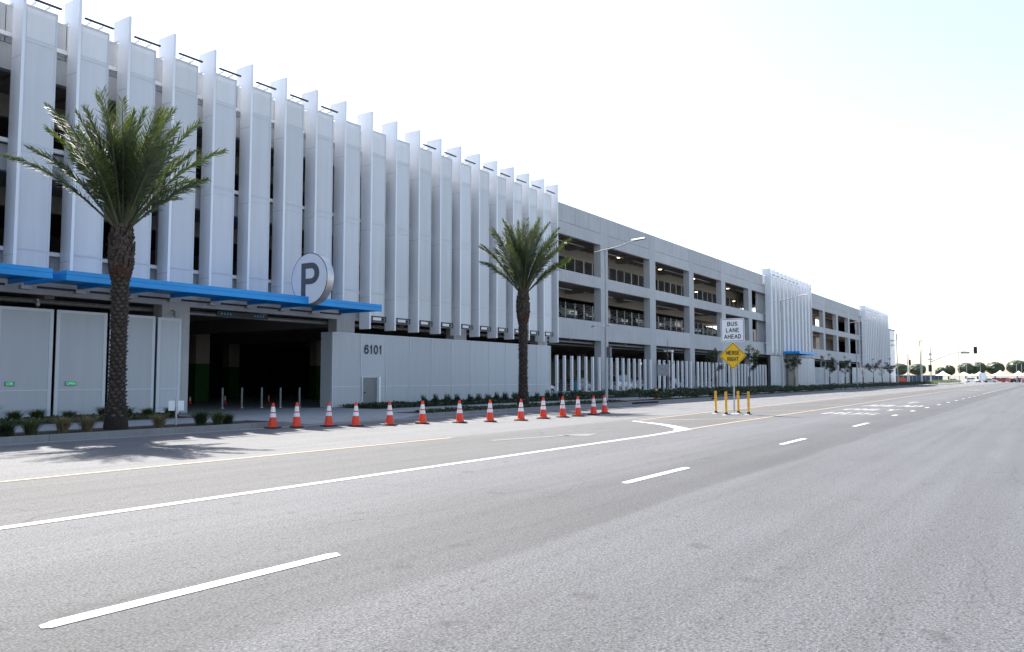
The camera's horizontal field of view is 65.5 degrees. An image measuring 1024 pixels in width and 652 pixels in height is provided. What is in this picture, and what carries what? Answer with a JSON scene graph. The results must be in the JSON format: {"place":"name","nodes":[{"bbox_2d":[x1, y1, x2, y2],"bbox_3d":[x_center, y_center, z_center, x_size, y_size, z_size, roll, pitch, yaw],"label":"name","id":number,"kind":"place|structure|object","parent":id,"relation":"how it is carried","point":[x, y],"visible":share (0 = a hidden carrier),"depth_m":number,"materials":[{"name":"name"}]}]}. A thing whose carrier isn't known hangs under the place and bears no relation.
{"place":"outdoors","nodes":[
{"label":"outdoors","id":0,"kind":"place"},
{"bbox_2d":[178,407,419,423],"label":"driveway","id":1,"kind":"structure","parent":0,"point":[314,415],"depth_m":30.70,"materials":[{"name":"concrete"}]},
{"bbox_2d":[50,384,767,416],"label":"garage floor","id":2,"kind":"structure","parent":0,"point":[251,401],"depth_m":46.12,"materials":[{"name":"concrete"}]},
{"bbox_2d":[554,377,594,390],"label":"parked car","id":3,"kind":"object","parent":2,"relation":"on","point":[560,386],"visible":0.17,"depth_m":66.83,"materials":[{"name":"silver paint"}]},
{"bbox_2d":[609,375,637,389],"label":"parked car","id":4,"kind":"object","parent":2,"relation":"on","point":[620,382],"visible":0.23,"depth_m":71.70,"materials":[{"name":"white paint"}]},
{"bbox_2d":[657,378,684,388],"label":"parked car","id":5,"kind":"object","parent":2,"relation":"on","point":[670,383],"visible":0.25,"depth_m":82.00,"materials":[{"name":"blue paint"}]},
{"bbox_2d":[679,375,704,387],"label":"parked car","id":6,"kind":"object","parent":2,"relation":"on","point":[695,381],"visible":0.16,"depth_m":88.78,"materials":[{"name":"grey paint"}]},
{"bbox_2d":[4,385,917,436],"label":"sidewalk","id":7,"kind":"structure","parent":0,"point":[75,426],"depth_m":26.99,"materials":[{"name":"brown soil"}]},
{"bbox_2d":[0,419,25,436],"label":"grass tuft","id":8,"kind":"object","parent":7,"relation":"on","point":[7,430],"visible":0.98,"depth_m":19.31,"materials":[{"name":"green plant"}]},
{"bbox_2d":[2,409,27,422],"bbox_3d":[-15.421,2.816,24.801,1.064,0.457,0.975,2,-4,-23],"label":"grass tuft","id":9,"kind":"object","parent":7,"relation":"on","point":[14,415],"visible":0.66,"depth_m":24.68,"materials":[{"name":"green plant"}]},
{"bbox_2d":[11,417,49,434],"bbox_3d":[-12.042,2.491,19.881,1.187,0.465,1.223,-3,-5,34],"label":"grass tuft","id":10,"kind":"object","parent":7,"relation":"on","point":[30,428],"visible":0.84,"depth_m":19.84,"materials":[{"name":"green plant"}]},
{"bbox_2d":[25,407,50,418],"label":"grass tuft","id":11,"kind":"object","parent":7,"relation":"on","point":[39,414],"visible":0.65,"depth_m":25.44,"materials":[{"name":"green plant"}]},
{"bbox_2d":[48,415,79,432],"bbox_3d":[-11.684,2.532,20.758,1.228,0.496,1.150,-1,-4,19],"label":"grass tuft","id":12,"kind":"object","parent":7,"relation":"on","point":[63,424],"visible":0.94,"depth_m":20.62,"materials":[{"name":"green plant"}]},
{"bbox_2d":[57,410,80,420],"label":"grass tuft","id":13,"kind":"object","parent":7,"relation":"on","point":[65,413],"visible":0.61,"depth_m":25.93,"materials":[{"name":"green plant"}]},
{"bbox_2d":[69,414,106,431],"bbox_3d":[-11.337,2.569,21.258,1.169,0.489,1.227,0,-4,-4],"label":"grass tuft","id":14,"kind":"object","parent":7,"relation":"on","point":[86,424],"visible":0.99,"depth_m":21.18,"materials":[{"name":"green plant"}]},
{"bbox_2d":[0,411,180,423],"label":"ground cover","id":15,"kind":"object","parent":7,"relation":"on","point":[135,415],"visible":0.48,"depth_m":26.37,"materials":[{"name":"green plant"}]},
{"bbox_2d":[95,405,105,414],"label":"grass tuft","id":16,"kind":"object","parent":7,"relation":"on","point":[101,411],"visible":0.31,"depth_m":26.82,"materials":[{"name":"green plant"}]},
{"bbox_2d":[0,84,229,429],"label":"palm tree","id":17,"kind":"object","parent":7,"relation":"on","point":[120,189],"visible":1,"depth_m":22.16,"materials":[{"name":"green plant"}]},
{"bbox_2d":[140,407,155,417],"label":"grass tuft","id":18,"kind":"object","parent":7,"relation":"on","point":[146,411],"visible":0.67,"depth_m":28.28,"materials":[{"name":"green plant"}]},
{"bbox_2d":[146,413,170,426],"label":"grass tuft","id":19,"kind":"object","parent":7,"relation":"on","point":[159,422],"visible":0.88,"depth_m":22.98,"materials":[{"name":"green plant"}]},
{"bbox_2d":[168,399,183,424],"bbox_3d":[-10.136,2.594,24.035,0.434,0.780,0.056,2,-4,-31],"label":"sign","id":20,"kind":"object","parent":7,"relation":"on","point":[172,405],"visible":1,"depth_m":24.02,"materials":[{"name":"metal"}]},
{"bbox_2d":[189,409,221,424],"bbox_3d":[-9.356,2.722,23.996,1.525,0.540,1.308,2,-4,-25],"label":"grass tuft","id":21,"kind":"object","parent":7,"relation":"on","point":[201,418],"visible":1,"depth_m":23.86,"materials":[{"name":"green plant"}]},
{"bbox_2d":[201,409,232,424],"bbox_3d":[-8.917,2.778,24.439,1.296,0.487,1.296,-3,-5,34],"label":"grass tuft","id":22,"kind":"object","parent":7,"relation":"on","point":[218,418],"visible":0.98,"depth_m":24.29,"materials":[{"name":"green plant"}]},
{"bbox_2d":[223,413,236,423],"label":"grass tuft","id":23,"kind":"object","parent":7,"relation":"on","point":[228,419],"visible":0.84,"depth_m":24.83,"materials":[{"name":"green plant"}]},
{"bbox_2d":[442,393,452,402],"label":"shrub","id":24,"kind":"object","parent":7,"relation":"on","point":[448,399],"visible":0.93,"depth_m":41.23,"materials":[{"name":"green plant"}]},
{"bbox_2d":[340,395,588,407],"bbox_3d":[-1.499,4.260,45.557,2.789,0.410,20.358,-3,-5,34],"label":"ground cover","id":25,"kind":"object","parent":7,"relation":"on","point":[395,404],"visible":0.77,"depth_m":41.02,"materials":[{"name":"green plant"}]},
{"bbox_2d":[416,399,625,412],"bbox_3d":[1.275,3.963,40.121,1.497,0.307,17.925,-3,-5,34],"label":"ground cover","id":26,"kind":"object","parent":7,"relation":"on","point":[495,406],"visible":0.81,"depth_m":37.76,"materials":[{"name":"green plant"}]},
{"bbox_2d":[478,217,573,406],"bbox_3d":[0.452,-0.773,39.573,5.188,9.540,4.714,-3,-5,34],"label":"palm tree","id":27,"kind":"object","parent":7,"relation":"on","point":[522,257],"visible":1,"depth_m":39.30,"materials":[{"name":"green plant"}]},
{"bbox_2d":[591,237,645,402],"bbox_3d":[6.093,-0.311,45.690,3.520,9.415,0.400,-3,-5,34],"label":"street lamp","id":28,"kind":"object","parent":7,"relation":"on","point":[608,351],"visible":0.84,"depth_m":45.99,"materials":[{"name":"metal"}]},
{"bbox_2d":[657,364,669,384],"bbox_3d":[10.512,3.817,55.203,0.900,2.410,0.130,-3,-5,34],"label":"sign board","id":29,"kind":"object","parent":7,"relation":"on","point":[663,370],"visible":0.97,"depth_m":55.22,"materials":[{"name":"metal"}]},
{"bbox_2d":[661,343,673,390],"bbox_3d":[11.272,3.043,57.968,1.108,4.336,0.889,3,-5,-36],"label":"street tree","id":30,"kind":"object","parent":7,"relation":"on","point":[668,378],"visible":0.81,"depth_m":57.99,"materials":[{"name":"green plant"}]},
{"bbox_2d":[664,350,673,387],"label":"path lamp","id":31,"kind":"object","parent":7,"relation":"on","point":[671,351],"visible":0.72,"depth_m":65.18,"materials":[{"name":"grey metal"}]},
{"bbox_2d":[563,384,837,398],"bbox_3d":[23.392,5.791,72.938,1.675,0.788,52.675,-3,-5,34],"label":"ground cover","id":32,"kind":"object","parent":7,"relation":"on","point":[679,392],"visible":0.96,"depth_m":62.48,"materials":[{"name":"green plant"}]},
{"bbox_2d":[705,348,723,388],"bbox_3d":[16.053,3.634,63.290,1.678,3.852,1.922,-3,-5,34],"label":"street tree","id":33,"kind":"object","parent":7,"relation":"on","point":[711,355],"visible":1,"depth_m":63.18,"materials":[{"name":"green plant"}]},
{"bbox_2d":[743,344,759,387],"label":"street tree","id":34,"kind":"object","parent":7,"relation":"on","point":[754,356],"visible":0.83,"depth_m":70.23,"materials":[{"name":"green plant"}]},
{"bbox_2d":[773,294,807,392],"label":"street lamp","id":35,"kind":"object","parent":7,"relation":"on","point":[781,336],"visible":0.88,"depth_m":76.32,"materials":[{"name":"metal"}]},
{"bbox_2d":[784,354,802,391],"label":"street tree","id":36,"kind":"object","parent":7,"relation":"on","point":[793,364],"visible":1,"depth_m":82.78,"materials":[{"name":"green plant"}]},
{"bbox_2d":[820,353,836,389],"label":"street tree","id":37,"kind":"object","parent":7,"relation":"on","point":[831,368],"visible":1,"depth_m":96.19,"materials":[{"name":"green plant"}]},
{"bbox_2d":[837,357,852,388],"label":"street tree","id":38,"kind":"object","parent":7,"relation":"on","point":[849,367],"visible":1,"depth_m":103.49,"materials":[{"name":"green plant"}]},
{"bbox_2d":[851,317,873,388],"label":"street lamp","id":39,"kind":"object","parent":7,"relation":"on","point":[856,350],"visible":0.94,"depth_m":105.84,"materials":[{"name":"metal"}]},
{"bbox_2d":[865,359,881,387],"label":"street tree","id":40,"kind":"object","parent":7,"relation":"on","point":[875,366],"visible":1,"depth_m":119.84,"materials":[{"name":"green plant"}]},
{"bbox_2d":[828,381,933,388],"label":"ground cover","id":41,"kind":"object","parent":7,"relation":"on","point":[862,385],"visible":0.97,"depth_m":117.83,"materials":[{"name":"green plant"}]},
{"bbox_2d":[883,358,895,386],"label":"street tree","id":42,"kind":"object","parent":7,"relation":"on","point":[890,367],"visible":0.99,"depth_m":132.04,"materials":[{"name":"green plant"}]},
{"bbox_2d":[896,330,912,386],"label":"street lamp","id":43,"kind":"object","parent":7,"relation":"on","point":[897,356],"visible":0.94,"depth_m":134.08,"materials":[{"name":"metal"}]},
{"bbox_2d":[0,382,1023,651],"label":"road","id":44,"kind":"structure","parent":0,"point":[896,528],"depth_m":7.96,"materials":[{"name":"grey asphalt"}]},
{"bbox_2d":[0,438,445,481],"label":"road marking line","id":45,"kind":"object","parent":44,"relation":"on","point":[203,461],"visible":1,"depth_m":14.60,"materials":[{"name":"yellow paint"}]},
{"bbox_2d":[264,403,281,428],"bbox_3d":[-7.409,2.774,24.686,0.400,0.775,0.400,-1,-4,11],"label":"traffic cone","id":46,"kind":"object","parent":44,"relation":"on","point":[272,421],"visible":1,"depth_m":24.60,"materials":[{"name":"orange plastic"}]},
{"bbox_2d":[290,402,303,427],"bbox_3d":[-6.791,2.804,25.137,0.400,0.775,0.400,1,-4,-20],"label":"traffic cone","id":47,"kind":"object","parent":44,"relation":"on","point":[296,423],"visible":1,"depth_m":25.05,"materials":[{"name":"orange plastic"}]},
{"bbox_2d":[320,402,337,426],"bbox_3d":[-5.901,2.839,25.670,0.400,0.775,0.400,-2,-4,28],"label":"traffic cone","id":48,"kind":"object","parent":44,"relation":"on","point":[328,421],"visible":1,"depth_m":25.58,"materials":[{"name":"orange plastic"}]},
{"bbox_2d":[0,421,690,528],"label":"turn lane line","id":49,"kind":"object","parent":44,"relation":"on","point":[677,428],"visible":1,"depth_m":11.37,"materials":[{"name":"white paint"}]},
{"bbox_2d":[348,402,363,426],"bbox_3d":[-5.030,2.840,25.674,0.400,0.775,0.400,3,-5,-34],"label":"traffic cone","id":50,"kind":"object","parent":44,"relation":"on","point":[355,421],"visible":1,"depth_m":25.58,"materials":[{"name":"orange plastic"}]},
{"bbox_2d":[381,402,397,424],"bbox_3d":[-4.020,2.874,26.202,0.400,0.775,0.400,-3,-5,25],"label":"traffic cone","id":51,"kind":"object","parent":44,"relation":"on","point":[389,419],"visible":1,"depth_m":26.11,"materials":[{"name":"orange plastic"}]},
{"bbox_2d":[415,401,429,423],"bbox_3d":[-3.043,2.934,27.124,0.400,0.775,0.400,-1,-5,11],"label":"traffic cone","id":52,"kind":"object","parent":44,"relation":"on","point":[422,417],"visible":1,"depth_m":27.03,"materials":[{"name":"orange plastic"}]},
{"bbox_2d":[452,400,467,422],"bbox_3d":[-1.817,2.972,27.697,0.400,0.775,0.400,2,-5,-36],"label":"traffic cone","id":53,"kind":"object","parent":44,"relation":"on","point":[459,418],"visible":1,"depth_m":27.61,"materials":[{"name":"orange plastic"}]},
{"bbox_2d":[0,385,934,445],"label":"gutter","id":54,"kind":"object","parent":44,"relation":"on","point":[333,423],"visible":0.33,"depth_m":24.48,"materials":[{"name":"concrete"}]},
{"bbox_2d":[484,400,496,421],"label":"traffic cone","id":55,"kind":"object","parent":44,"relation":"on","point":[490,418],"visible":1,"depth_m":28.23,"materials":[{"name":"orange plastic"}]},
{"bbox_2d":[514,399,527,420],"bbox_3d":[0.333,3.068,29.166,0.400,0.775,0.400,-1,-4,26],"label":"traffic cone","id":56,"kind":"object","parent":44,"relation":"on","point":[521,417],"visible":1,"depth_m":29.08,"materials":[{"name":"orange plastic"}]},
{"bbox_2d":[536,397,549,418],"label":"traffic cone","id":57,"kind":"object","parent":44,"relation":"on","point":[543,413],"visible":1,"depth_m":30.46,"materials":[{"name":"orange plastic"}]},
{"bbox_2d":[490,433,597,440],"bbox_3d":[0.920,2.926,21.068,3.909,0.001,0.845,2,-4,-33],"label":"faded turn arrow","id":58,"kind":"object","parent":44,"relation":"on","point":[552,436],"visible":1,"depth_m":21.48,"materials":[{"name":"paint"}]},
{"bbox_2d":[556,397,569,417],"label":"traffic cone","id":59,"kind":"object","parent":44,"relation":"on","point":[562,411],"visible":1,"depth_m":31.46,"materials":[{"name":"orange plastic"}]},
{"bbox_2d":[572,396,584,416],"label":"traffic cone","id":60,"kind":"object","parent":44,"relation":"on","point":[578,410],"visible":1,"depth_m":32.26,"materials":[{"name":"orange plastic"}]},
{"bbox_2d":[587,396,599,414],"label":"traffic cone","id":61,"kind":"object","parent":44,"relation":"on","point":[593,409],"visible":1,"depth_m":33.67,"materials":[{"name":"orange plastic"}]},
{"bbox_2d":[599,395,609,412],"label":"traffic cone","id":62,"kind":"object","parent":44,"relation":"on","point":[604,408],"visible":1,"depth_m":35.11,"materials":[{"name":"orange plastic"}]},
{"bbox_2d":[712,391,719,413],"bbox_3d":[8.955,3.352,35.000,0.340,0.980,0.340,-3,-5,34],"label":"marker post","id":63,"kind":"object","parent":44,"relation":"on","point":[715,396],"visible":1,"depth_m":34.96,"materials":[{"name":"yellow plastic"}]},
{"bbox_2d":[720,318,745,413],"bbox_3d":[9.598,1.736,34.502,1.159,4.140,0.300,-3,-5,34],"label":"road sign","id":64,"kind":"object","parent":44,"relation":"on","point":[732,355],"visible":0.98,"depth_m":34.50,"materials":[{"name":"metal"}]},
{"bbox_2d":[735,391,741,413],"bbox_3d":[9.942,3.352,34.998,0.340,0.980,0.340,-3,-5,42],"label":"marker post","id":65,"kind":"object","parent":44,"relation":"on","point":[738,409],"visible":0.96,"depth_m":34.96,"materials":[{"name":"yellow plastic"}]},
{"bbox_2d":[745,392,752,414],"bbox_3d":[10.031,3.272,33.772,0.340,0.980,0.340,-2,-4,33],"label":"marker post","id":66,"kind":"object","parent":44,"relation":"on","point":[748,403],"visible":1,"depth_m":33.74,"materials":[{"name":"yellow plastic"}]},
{"bbox_2d":[634,386,983,428],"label":"median hatching","id":67,"kind":"object","parent":44,"relation":"on","point":[777,415],"visible":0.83,"depth_m":36.91,"materials":[{"name":"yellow paint"}]},
{"bbox_2d":[822,402,921,414],"bbox_3d":[20.258,4.351,42.873,2.889,0.003,21.930,-3,-5,34],"label":"bus lane lettering","id":68,"kind":"object","parent":44,"relation":"on","point":[844,413],"visible":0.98,"depth_m":39.19,"materials":[{"name":"white paint"}]},
{"bbox_2d":[928,340,976,380],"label":"traffic signal","id":69,"kind":"object","parent":44,"relation":"on","point":[930,359],"visible":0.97,"depth_m":189.26,"materials":[{"name":"metal"}]},
{"bbox_2d":[978,373,986,381],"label":"box truck","id":70,"kind":"object","parent":44,"relation":"on","point":[983,377],"visible":0.87,"depth_m":288.22,"materials":[{"name":"white metal"}]},
{"bbox_2d":[0,0,1023,378],"label":"sky","id":71,"kind":"structure","parent":0,"point":[869,153],"materials":[{"name":"white"}]},
{"bbox_2d":[245,379,982,421],"bbox_3d":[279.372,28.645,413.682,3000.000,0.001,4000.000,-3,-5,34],"label":"ground","id":72,"kind":"structure","parent":0,"point":[962,380],"depth_m":286.68,"materials":[{"name":"grey concrete"}]},
{"bbox_2d":[0,0,889,418],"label":"parking garage","id":73,"kind":"structure","parent":72,"relation":"on","point":[420,300],"depth_m":39.00,"materials":[{"name":"grey concrete"}]},
{"bbox_2d":[292,253,333,304],"bbox_3d":[-8.375,-1.974,33.408,2.170,2.170,0.378,-3,-5,34],"label":"parking sign","id":74,"kind":"object","parent":73,"relation":"attached to","point":[313,277],"visible":0.85,"depth_m":33.13,"materials":[{"name":"metal"}]},
{"bbox_2d":[361,377,380,403],"bbox_3d":[-7.040,3.295,39.792,0.190,1.520,1.190,-3,-5,34],"label":"door","id":75,"kind":"structure","parent":73,"relation":"in","point":[370,386],"depth_m":39.87,"materials":[{"name":"grey paint"}]},
{"bbox_2d":[558,304,576,317],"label":"parked car","id":76,"kind":"object","parent":73,"relation":"on","point":[561,310],"visible":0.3,"depth_m":67.17,"materials":[{"name":"white paint"}]},
{"bbox_2d":[562,306,593,319],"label":"parked car","id":77,"kind":"object","parent":73,"relation":"on","point":[580,316],"visible":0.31,"depth_m":69.32,"materials":[{"name":"black paint"}]},
{"bbox_2d":[555,355,600,390],"bbox_3d":[4.877,3.478,58.305,0.220,2.530,6.490,-3,-5,34],"label":"slat fence","id":78,"kind":"object","parent":73,"relation":"on","point":[579,384],"visible":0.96,"depth_m":58.23,"materials":[{"name":"white metal"}]},
{"bbox_2d":[568,304,610,320],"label":"parked car","id":79,"kind":"object","parent":73,"relation":"on","point":[580,307],"visible":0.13,"depth_m":72.63,"materials":[{"name":"white paint"}]},
{"bbox_2d":[608,315,627,323],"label":"parked car","id":80,"kind":"object","parent":73,"relation":"on","point":[619,321],"visible":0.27,"depth_m":75.51,"materials":[{"name":"silver paint"}]},
{"bbox_2d":[611,311,641,325],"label":"parked car","id":81,"kind":"object","parent":73,"relation":"on","point":[619,313],"visible":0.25,"depth_m":78.09,"materials":[{"name":"black paint"}]},
{"bbox_2d":[610,358,651,389],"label":"slat fence","id":82,"kind":"object","parent":73,"relation":"on","point":[628,374],"visible":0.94,"depth_m":65.19,"materials":[{"name":"white metal"}]},
{"bbox_2d":[632,315,663,328],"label":"parked car","id":83,"kind":"object","parent":73,"relation":"on","point":[661,324],"visible":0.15,"depth_m":83.58,"materials":[{"name":"silver paint"}]},
{"bbox_2d":[656,316,681,330],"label":"parked car","id":84,"kind":"object","parent":73,"relation":"on","point":[667,324],"visible":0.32,"depth_m":85.05,"materials":[{"name":"white paint"}]},
{"bbox_2d":[658,360,691,388],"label":"slat fence","id":85,"kind":"object","parent":73,"relation":"on","point":[682,378],"visible":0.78,"depth_m":73.87,"materials":[{"name":"white metal"}]},
{"bbox_2d":[694,323,716,335],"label":"parked car","id":86,"kind":"object","parent":73,"relation":"on","point":[699,326],"visible":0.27,"depth_m":96.55,"materials":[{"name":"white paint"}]},
{"bbox_2d":[697,362,724,387],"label":"slat fence","id":87,"kind":"object","parent":73,"relation":"on","point":[712,376],"visible":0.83,"depth_m":80.59,"materials":[{"name":"white metal"}]},
{"bbox_2d":[728,364,751,386],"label":"slat fence","id":88,"kind":"object","parent":73,"relation":"on","point":[739,369],"visible":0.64,"depth_m":88.25,"materials":[{"name":"white metal"}]},
{"bbox_2d":[754,365,766,385],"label":"slat fence","id":89,"kind":"object","parent":73,"relation":"on","point":[758,383],"visible":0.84,"depth_m":94.77,"materials":[{"name":"white metal"}]},
{"bbox_2d":[815,367,823,383],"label":"slat fence","id":90,"kind":"object","parent":73,"relation":"on","point":[819,373],"visible":0.66,"depth_m":119.37,"materials":[{"name":"white metal"}]},
{"bbox_2d":[825,368,837,383],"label":"slat fence","id":91,"kind":"object","parent":73,"relation":"on","point":[833,380],"visible":0.73,"depth_m":125.29,"materials":[{"name":"white metal"}]},
{"bbox_2d":[838,368,848,383],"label":"slat fence","id":92,"kind":"object","parent":73,"relation":"on","point":[841,377],"visible":0.82,"depth_m":132.92,"materials":[{"name":"white metal"}]},
{"bbox_2d":[0,384,937,443],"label":"kerb","id":93,"kind":"structure","parent":72,"relation":"on","point":[58,437],"depth_m":23.91,"materials":[{"name":"concrete"}]},
{"bbox_2d":[887,329,895,382],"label":"narrow tower","id":94,"kind":"structure","parent":72,"relation":"on","point":[892,375],"depth_m":173.06,"materials":[{"name":"white concrete"}]},
{"bbox_2d":[895,363,906,374],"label":"round tree","id":95,"kind":"object","parent":72,"relation":"on","point":[902,369],"visible":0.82,"depth_m":326.73,"materials":[{"name":"green plant"}]},
{"bbox_2d":[908,364,925,374],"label":"round tree","id":96,"kind":"object","parent":72,"relation":"on","point":[914,369],"visible":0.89,"depth_m":327.06,"materials":[{"name":"green plant"}]},
{"bbox_2d":[896,375,942,381],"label":"screened fence","id":97,"kind":"object","parent":72,"relation":"on","point":[913,378],"visible":0.48,"depth_m":273.07,"materials":[{"name":"fabric"}]},
{"bbox_2d":[935,367,946,374],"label":"round tree","id":98,"kind":"object","parent":72,"relation":"on","point":[939,370],"visible":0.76,"depth_m":327.03,"materials":[{"name":"green plant"}]},
{"bbox_2d":[943,365,954,379],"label":"round tree","id":99,"kind":"object","parent":72,"relation":"on","point":[950,369],"visible":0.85,"depth_m":327.93,"materials":[{"name":"green plant"}]},
{"bbox_2d":[957,363,973,381],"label":"round tree","id":100,"kind":"object","parent":72,"relation":"on","point":[962,368],"visible":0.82,"depth_m":327.12,"materials":[{"name":"green plant"}]},
{"bbox_2d":[972,362,986,379],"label":"round tree","id":101,"kind":"object","parent":72,"relation":"on","point":[977,367],"visible":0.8,"depth_m":327.27,"materials":[{"name":"green plant"}]},
{"bbox_2d":[986,362,1004,377],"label":"round tree","id":102,"kind":"object","parent":72,"relation":"on","point":[993,368],"visible":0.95,"depth_m":327.02,"materials":[{"name":"green plant"}]},
{"bbox_2d":[1006,360,1023,377],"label":"round tree","id":103,"kind":"object","parent":72,"relation":"on","point":[1010,366],"visible":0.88,"depth_m":326.72,"materials":[{"name":"green plant"}]},
{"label":"far kerb","id":104,"kind":"structure","parent":72,"relation":"on","visible":0},
{"bbox_2d":[929,379,960,382],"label":"ground cover","id":105,"kind":"object","parent":104,"relation":"on","point":[947,381],"visible":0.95,"depth_m":206.78,"materials":[{"name":"green plant"}]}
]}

